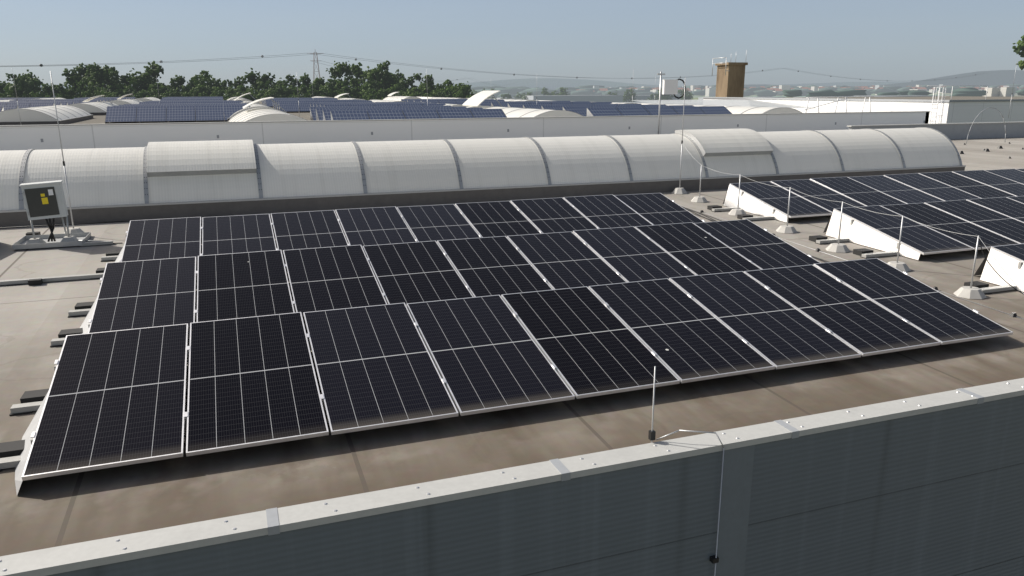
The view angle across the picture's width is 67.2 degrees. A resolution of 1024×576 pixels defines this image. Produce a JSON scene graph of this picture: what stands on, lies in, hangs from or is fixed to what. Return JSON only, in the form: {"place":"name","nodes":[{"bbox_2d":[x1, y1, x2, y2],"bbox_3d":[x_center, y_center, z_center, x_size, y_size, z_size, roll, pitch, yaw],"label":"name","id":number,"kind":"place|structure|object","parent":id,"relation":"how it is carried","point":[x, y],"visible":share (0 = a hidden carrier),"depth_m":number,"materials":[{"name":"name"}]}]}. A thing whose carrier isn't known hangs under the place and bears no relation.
{"place":"outdoors","nodes":[
{"label":"outdoors","id":0,"kind":"place"},
{"bbox_2d":[10,78,905,89],"bbox_3d":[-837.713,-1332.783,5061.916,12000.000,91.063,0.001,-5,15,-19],"label":"hills","id":1,"kind":"structure","parent":0,"point":[551,83],"depth_m":5489.98,"materials":[{"name":"grey"}]},
{"bbox_2d":[0,97,930,150],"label":"hall","id":2,"kind":"structure","parent":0,"point":[95,131],"depth_m":32.24,"materials":[{"name":"grey metal"}]},
{"bbox_2d":[0,105,92,124],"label":"rooflight","id":3,"kind":"object","parent":2,"relation":"on","point":[46,115],"visible":0.99,"depth_m":44.66,"materials":[{"name":"plastic"}]},
{"bbox_2d":[67,101,117,114],"bbox_3d":[-37.173,-15.942,68.272,3.935,0.976,13.120,-5,15,-19],"label":"rooflight","id":4,"kind":"object","parent":2,"relation":"on","point":[97,108],"visible":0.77,"depth_m":62.84,"materials":[{"name":"plastic"}]},
{"bbox_2d":[108,99,141,104],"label":"rooflight","id":5,"kind":"object","parent":2,"relation":"on","point":[125,101],"visible":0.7,"depth_m":84.59,"materials":[{"name":"plastic"}]},
{"bbox_2d":[135,97,159,101],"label":"rooflight","id":6,"kind":"object","parent":2,"relation":"on","point":[148,99],"visible":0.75,"depth_m":110.17,"materials":[{"name":"plastic"}]},
{"bbox_2d":[227,103,277,120],"bbox_3d":[-17.951,-12.374,54.150,3.935,0.976,12.620,-5,15,-19],"label":"rooflight","id":7,"kind":"object","parent":2,"relation":"on","point":[255,105],"visible":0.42,"depth_m":48.32,"materials":[{"name":"plastic"}]},
{"bbox_2d":[243,100,262,104],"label":"rooflight","id":8,"kind":"object","parent":2,"relation":"on","point":[246,101],"visible":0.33,"depth_m":71.08,"materials":[{"name":"plastic"}]},
{"bbox_2d":[228,107,308,121],"bbox_3d":[-12.322,-8.533,39.123,3.935,0.976,13.620,-5,15,-19],"label":"rooflight","id":9,"kind":"object","parent":2,"relation":"on","point":[262,114],"visible":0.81,"depth_m":34.08,"materials":[{"name":"plastic"}]},
{"bbox_2d":[82,91,502,112],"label":"skylights","id":10,"kind":"object","parent":2,"relation":"on","point":[478,99],"visible":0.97,"depth_m":47.33,"materials":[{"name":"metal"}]},
{"bbox_2d":[337,98,364,99],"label":"rooflight","id":11,"kind":"object","parent":2,"relation":"on","point":[349,98],"visible":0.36,"depth_m":97.23,"materials":[{"name":"plastic"}]},
{"bbox_2d":[0,97,731,123],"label":"solar panels","id":12,"kind":"object","parent":2,"relation":"on","point":[180,109],"visible":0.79,"depth_m":47.89,"materials":[{"name":"blue glass"}]},
{"bbox_2d":[371,100,403,101],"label":"rooflight","id":13,"kind":"object","parent":2,"relation":"on","point":[385,101],"visible":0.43,"depth_m":75.64,"materials":[{"name":"plastic"}]},
{"bbox_2d":[383,96,420,100],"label":"rooflight","id":14,"kind":"object","parent":2,"relation":"on","point":[396,98],"visible":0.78,"depth_m":126.72,"materials":[{"name":"plastic"}]},
{"bbox_2d":[423,102,465,106],"bbox_3d":[-5.637,-13.520,58.470,3.935,0.976,12.620,-5,15,-19],"label":"rooflight","id":15,"kind":"object","parent":2,"relation":"on","point":[452,105],"visible":0.12,"depth_m":52.78,"materials":[{"name":"plastic"}]},
{"bbox_2d":[428,97,467,98],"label":"rooflight","id":16,"kind":"object","parent":2,"relation":"on","point":[445,98],"visible":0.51,"depth_m":103.49,"materials":[{"name":"plastic"}]},
{"bbox_2d":[0,137,1023,555],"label":"roof","id":17,"kind":"structure","parent":2,"relation":"on","point":[86,505],"depth_m":7.07,"materials":[{"name":"grey concrete"}]},
{"bbox_2d":[0,240,112,285],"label":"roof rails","id":18,"kind":"object","parent":17,"relation":"on","point":[35,281],"visible":1,"depth_m":11.15,"materials":[{"name":"silver metal"}]},
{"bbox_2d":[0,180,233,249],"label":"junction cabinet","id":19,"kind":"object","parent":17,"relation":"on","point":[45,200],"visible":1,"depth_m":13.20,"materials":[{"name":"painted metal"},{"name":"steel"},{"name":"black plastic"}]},
{"bbox_2d":[0,127,965,226],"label":"barrel skylight","id":20,"kind":"object","parent":17,"relation":"on","point":[166,180],"visible":0.97,"depth_m":17.71,"materials":[{"name":"plastic"}]},
{"bbox_2d":[0,200,978,493],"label":"mounting rails","id":21,"kind":"object","parent":17,"relation":"on","point":[14,454],"visible":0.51,"depth_m":7.20,"materials":[{"name":"metal"}]},
{"bbox_2d":[22,193,1012,480],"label":"solar panels","id":22,"kind":"object","parent":21,"relation":"on","point":[116,395],"visible":1,"depth_m":8.73,"materials":[{"name":"glass"}]},
{"bbox_2d":[50,71,1023,318],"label":"lightning rods","id":23,"kind":"object","parent":17,"relation":"on","point":[969,292],"visible":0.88,"depth_m":13.46,"materials":[{"name":"metal"}]},
{"bbox_2d":[113,142,1023,293],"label":"roof clutter","id":24,"kind":"object","parent":17,"relation":"on","point":[712,220],"visible":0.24,"depth_m":15.84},
{"bbox_2d":[657,72,685,133],"bbox_3d":[7.249,-8.190,35.279,1.413,3.300,0.285,-5,15,-19],"label":"pole with reel","id":25,"kind":"object","parent":17,"relation":"on","point":[669,86],"visible":0.94,"depth_m":34.91,"materials":[{"name":"metal"}]},
{"bbox_2d":[707,185,1023,293],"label":"array mounting","id":26,"kind":"object","parent":17,"relation":"on","point":[854,231],"visible":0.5,"depth_m":13.67,"materials":[{"name":"metal"}]},
{"bbox_2d":[730,169,1023,262],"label":"solar panels","id":27,"kind":"object","parent":26,"relation":"on","point":[986,207],"visible":0.98,"depth_m":16.17,"materials":[{"name":"glass"}]},
{"bbox_2d":[847,107,1023,153],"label":"roof end upstand","id":28,"kind":"object","parent":17,"relation":"on","point":[973,130],"visible":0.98,"depth_m":39.72,"materials":[{"name":"grey metal"}]},
{"bbox_2d":[12,64,1016,122],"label":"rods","id":29,"kind":"object","parent":2,"relation":"on","point":[427,97],"visible":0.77,"depth_m":48.26,"materials":[{"name":"metal"}]},
{"bbox_2d":[494,99,537,100],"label":"rooflight","id":30,"kind":"object","parent":2,"relation":"on","point":[517,100],"visible":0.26,"depth_m":77.82,"materials":[{"name":"plastic"}]},
{"bbox_2d":[466,105,581,117],"bbox_3d":[-0.008,-9.679,43.443,3.935,0.976,13.620,-5,15,-19],"label":"rooflight","id":31,"kind":"object","parent":2,"relation":"on","point":[517,112],"visible":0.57,"depth_m":38.48,"materials":[{"name":"plastic"}]},
{"bbox_2d":[648,104,801,113],"bbox_3d":[12.306,-10.825,47.763,3.935,0.976,13.620,-5,15,-19],"label":"rooflight","id":32,"kind":"object","parent":2,"relation":"on","point":[745,110],"visible":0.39,"depth_m":42.28,"materials":[{"name":"plastic"}]},
{"bbox_2d":[804,96,874,112],"bbox_3d":[18.161,-9.868,42.789,4.826,1.530,0.060,-5,15,-19],"label":"railing","id":33,"kind":"object","parent":2,"relation":"on","point":[806,109],"visible":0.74,"depth_m":42.62,"materials":[{"name":"grey metal"}]},
{"bbox_2d":[0,0,1023,87],"label":"sky","id":34,"kind":"structure","parent":0,"point":[601,40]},
{"bbox_2d":[224,91,1023,101],"bbox_3d":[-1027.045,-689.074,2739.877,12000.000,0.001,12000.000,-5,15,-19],"label":"buildings","id":35,"kind":"structure","parent":0,"point":[873,94],"depth_m":1240.80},
{"bbox_2d":[307,52,323,80],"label":"pylon","id":36,"kind":"object","parent":35,"relation":"on","point":[315,65],"visible":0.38,"depth_m":304.42,"materials":[{"name":"grey metal"}]},
{"bbox_2d":[5,53,981,84],"bbox_3d":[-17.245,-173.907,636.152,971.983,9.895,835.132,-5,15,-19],"label":"power lines","id":37,"kind":"object","parent":36,"relation":"attached to","point":[161,61],"visible":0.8,"depth_m":313.22,"materials":[{"name":"grey metal"}]},
{"bbox_2d":[0,35,1023,101],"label":"trees","id":38,"kind":"object","parent":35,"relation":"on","point":[89,80],"visible":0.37,"depth_m":214.40,"materials":[{"name":"green plant"}]},
{"bbox_2d":[0,378,1023,575],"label":"cap","id":39,"kind":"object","parent":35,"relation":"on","point":[928,485],"depth_m":6.01,"materials":[{"name":"metal"}]},
{"bbox_2d":[648,366,724,575],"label":"lightning conductor","id":40,"kind":"object","parent":39,"relation":"attached to","point":[651,438],"visible":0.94,"depth_m":5.96,"materials":[{"name":"metal"}]},
{"bbox_2d":[41,84,1023,97],"bbox_3d":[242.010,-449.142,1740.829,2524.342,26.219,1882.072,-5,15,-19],"label":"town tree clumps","id":41,"kind":"object","parent":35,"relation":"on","point":[794,92],"visible":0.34,"depth_m":1150.11,"materials":[{"name":"green plant"}]},
{"bbox_2d":[631,99,825,108],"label":"distant roof","id":42,"kind":"structure","parent":35,"relation":"on","point":[744,103],"depth_m":72.85,"materials":[{"name":"grey metal"}]},
{"bbox_2d":[497,84,1023,104],"bbox_3d":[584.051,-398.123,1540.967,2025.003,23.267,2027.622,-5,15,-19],"label":"town","id":43,"kind":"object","parent":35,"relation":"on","point":[1000,90],"visible":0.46,"depth_m":1082.84,"materials":[{"name":"grey"}]},
{"bbox_2d":[702,96,1023,123],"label":"white annex","id":44,"kind":"object","parent":35,"relation":"on","point":[962,109],"visible":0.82,"depth_m":59.68,"materials":[{"name":"grey"}]},
{"bbox_2d":[744,70,1023,90],"bbox_3d":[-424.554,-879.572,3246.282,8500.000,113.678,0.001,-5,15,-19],"label":"hills","id":45,"kind":"structure","parent":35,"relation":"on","point":[994,78],"depth_m":4299.00,"materials":[{"name":"grey"}]},
{"bbox_2d":[929,86,987,123],"bbox_3d":[33.324,-9.486,58.015,6.187,11.122,1.439,-5,15,-19],"label":"ladder","id":46,"kind":"object","parent":35,"relation":"on","point":[938,101],"visible":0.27,"depth_m":55.86,"materials":[{"name":"silver metal"}]},
{"bbox_2d":[712,50,747,96],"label":"concrete tower","id":47,"kind":"structure","parent":0,"point":[730,79],"depth_m":122.02,"materials":[{"name":"concrete"}]}
]}

